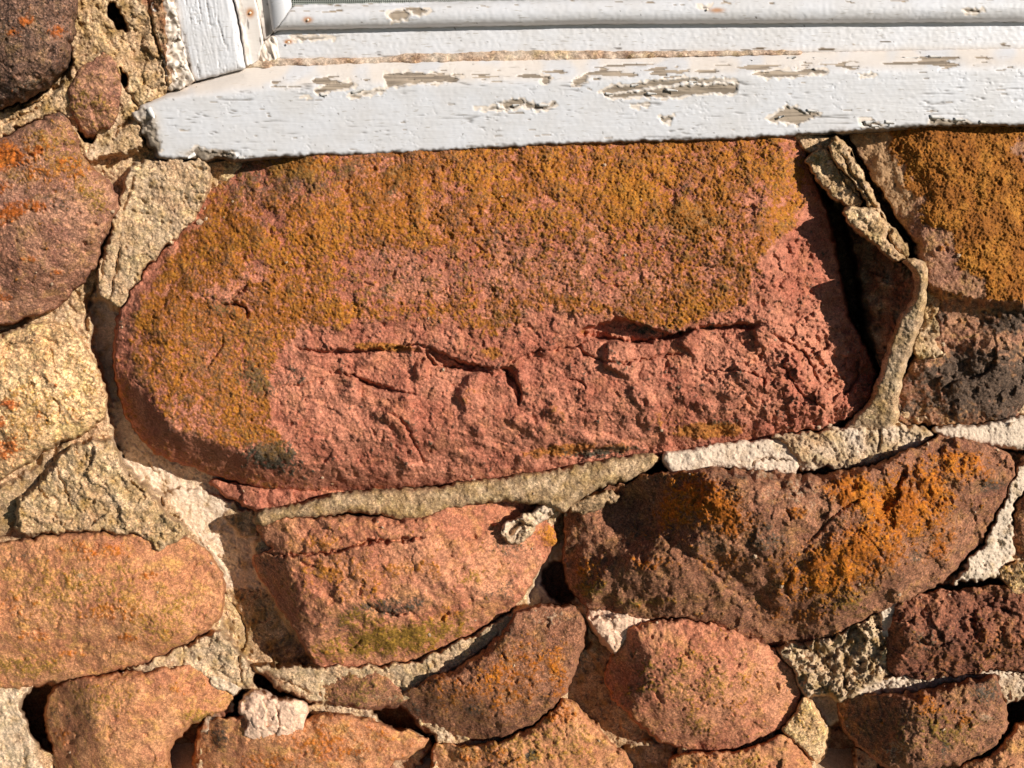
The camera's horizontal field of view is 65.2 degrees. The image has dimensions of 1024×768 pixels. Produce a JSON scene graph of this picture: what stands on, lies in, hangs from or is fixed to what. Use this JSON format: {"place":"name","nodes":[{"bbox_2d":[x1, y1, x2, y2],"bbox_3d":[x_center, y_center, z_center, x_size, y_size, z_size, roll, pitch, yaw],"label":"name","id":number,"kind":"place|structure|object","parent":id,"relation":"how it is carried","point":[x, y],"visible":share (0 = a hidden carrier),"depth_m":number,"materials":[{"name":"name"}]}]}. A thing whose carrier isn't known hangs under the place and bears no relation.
{"place":"outdoors","nodes":[
{"label":"outdoors","id":0,"kind":"place"},
{"label":"ground","id":1,"kind":"structure","parent":0,"visible":0},
{"bbox_2d":[0,0,1023,767],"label":"mortared wall","id":2,"kind":"structure","parent":1,"relation":"on","point":[112,474],"depth_m":0.56,"materials":[{"name":"stone"}]},
{"bbox_2d":[68,52,123,141],"bbox_3d":[-0.267,-0.188,0.515,0.037,0.060,0.075,-9,18,-31],"label":"red stone","id":3,"kind":"object","parent":2,"relation":"on","point":[94,90],"visible":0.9,"depth_m":0.49,"materials":[{"name":"stone"}]},
{"bbox_2d":[0,531,225,689],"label":"salmon sandstone boulder","id":4,"kind":"object","parent":2,"relation":"in","point":[73,606],"visible":0.98,"depth_m":0.57,"materials":[{"name":"brown stone"}]},
{"bbox_2d":[0,321,108,480],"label":"cream sandstone boulder","id":5,"kind":"object","parent":4,"relation":"on","point":[53,393],"visible":0.97,"depth_m":0.53,"materials":[{"name":"beige stone"}]},
{"bbox_2d":[0,112,119,325],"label":"rose sandstone boulder","id":6,"kind":"object","parent":5,"relation":"on","point":[59,197],"visible":0.98,"depth_m":0.49,"materials":[{"name":"stone"}]},
{"bbox_2d":[0,0,77,110],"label":"dark sandstone boulder","id":7,"kind":"object","parent":6,"relation":"on","point":[36,38],"visible":0.93,"depth_m":0.46,"materials":[{"name":"brown stone"}]},
{"bbox_2d":[43,665,236,767],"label":"salmon sandstone lump","id":8,"kind":"object","parent":2,"relation":"on","point":[129,719],"visible":0.94,"depth_m":0.60,"materials":[{"name":"brown stone"}]},
{"bbox_2d":[192,711,429,767],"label":"brown sandstone","id":9,"kind":"object","parent":2,"relation":"on","point":[328,739],"visible":0.96,"depth_m":0.61,"materials":[{"name":"brown stone"}]},
{"bbox_2d":[235,688,308,738],"bbox_3d":[-0.191,0.270,0.636,0.072,0.099,0.070,0,15,0],"label":"pinkish white fragment","id":10,"kind":"object","parent":9,"relation":"on","point":[264,712],"visible":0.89,"depth_m":0.60,"materials":[{"name":"beige stone"}]},
{"bbox_2d":[319,671,407,710],"bbox_3d":[-0.119,0.238,0.633,0.093,0.063,0.059,0,15,0],"label":"olive flat stone","id":11,"kind":"object","parent":2,"relation":"in","point":[375,691],"visible":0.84,"depth_m":0.60,"materials":[{"name":"brown stone"}]},
{"bbox_2d":[252,501,557,666],"bbox_3d":[-0.088,0.161,0.607,0.252,0.178,0.095,0,15,0],"label":"stone","id":12,"kind":"object","parent":2,"relation":"on","point":[347,589],"visible":0.96,"depth_m":0.56,"materials":[{"name":"brown stone"}]},
{"bbox_2d":[209,478,343,511],"bbox_3d":[-0.155,0.088,0.604,0.159,0.042,0.050,-1,15,-5],"label":"dark red sliver","id":13,"kind":"object","parent":12,"relation":"on","point":[254,499],"visible":0.48,"depth_m":0.58,"materials":[{"name":"stone"}]},
{"bbox_2d":[400,602,586,740],"bbox_3d":[-0.024,0.241,0.631,0.162,0.183,0.090,2,15,9],"label":"brown orange sandstone","id":14,"kind":"object","parent":2,"relation":"on","point":[489,691],"visible":0.97,"depth_m":0.58,"materials":[{"name":"brown stone"}]},
{"bbox_2d":[112,137,878,490],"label":"lichened sandstone block","id":15,"kind":"structure","parent":2,"relation":"on","point":[242,353],"depth_m":0.51,"materials":[{"name":"stone"}]},
{"bbox_2d":[430,698,632,767],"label":"speckled tan stone","id":16,"kind":"object","parent":2,"relation":"on","point":[566,733],"visible":0.97,"depth_m":0.61,"materials":[{"name":"stone"}]},
{"bbox_2d":[132,0,1023,163],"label":"window","id":17,"kind":"structure","parent":2,"relation":"attached to","point":[256,80],"depth_m":0.49,"materials":[{"name":"white paint"}]},
{"bbox_2d":[586,609,649,653],"bbox_3d":[0.084,0.192,0.621,0.057,0.063,0.058,0,15,0],"label":"grey chip","id":18,"kind":"object","parent":2,"relation":"on","point":[608,629],"visible":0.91,"depth_m":0.60,"materials":[{"name":"beige stone"}]},
{"bbox_2d":[604,617,800,751],"bbox_3d":[0.160,0.250,0.637,0.175,0.174,0.083,0,15,0],"label":"rounded pink sandstone","id":19,"kind":"object","parent":2,"relation":"on","point":[689,684],"visible":0.98,"depth_m":0.60,"materials":[{"name":"stone"}]},
{"bbox_2d":[668,732,811,767],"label":"pink stone","id":20,"kind":"object","parent":2,"relation":"on","point":[779,750],"visible":0.91,"depth_m":0.62,"materials":[{"name":"stone"}]},
{"bbox_2d":[561,434,1015,647],"bbox_3d":[0.211,0.136,0.589,0.347,0.222,0.120,0,15,0],"label":"spattered boulder","id":21,"kind":"object","parent":2,"relation":"on","point":[661,543],"visible":0.96,"depth_m":0.55,"materials":[{"name":"brown stone"}]},
{"bbox_2d":[778,696,830,764],"bbox_3d":[0.234,0.279,0.644,0.039,0.096,0.068,8,17,28],"label":"pale diamond stone","id":22,"kind":"object","parent":2,"relation":"on","point":[805,730],"visible":0.91,"depth_m":0.61,"materials":[{"name":"beige stone"}]},
{"bbox_2d":[836,674,1010,767],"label":"olive brown sandstone","id":23,"kind":"object","parent":2,"relation":"on","point":[906,727],"visible":0.92,"depth_m":0.60,"materials":[{"name":"brown stone"}]},
{"bbox_2d":[885,582,1023,680],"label":"dark red sandstone","id":24,"kind":"object","parent":23,"relation":"on","point":[938,633],"visible":0.94,"depth_m":0.58,"materials":[{"name":"brown stone"}]},
{"bbox_2d":[999,560,1023,593],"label":"edge stone","id":25,"kind":"object","parent":24,"relation":"on","point":[1012,576],"visible":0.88,"depth_m":0.58,"materials":[{"name":"beige stone"}]},
{"bbox_2d":[1012,493,1023,554],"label":"dark edge stone","id":26,"kind":"object","parent":24,"relation":"on","point":[1018,531],"visible":0.73,"depth_m":0.57,"materials":[{"name":"brown stone"}]},
{"bbox_2d":[848,126,1023,428],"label":"orange lichened block","id":27,"kind":"structure","parent":2,"relation":"on","point":[950,193],"depth_m":0.51,"materials":[{"name":"stone"}]},
{"bbox_2d":[960,720,1023,767],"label":"salmon corner stone","id":28,"kind":"object","parent":2,"relation":"attached to","point":[1008,752],"visible":0.96,"depth_m":0.61,"materials":[{"name":"stone"}]}
]}

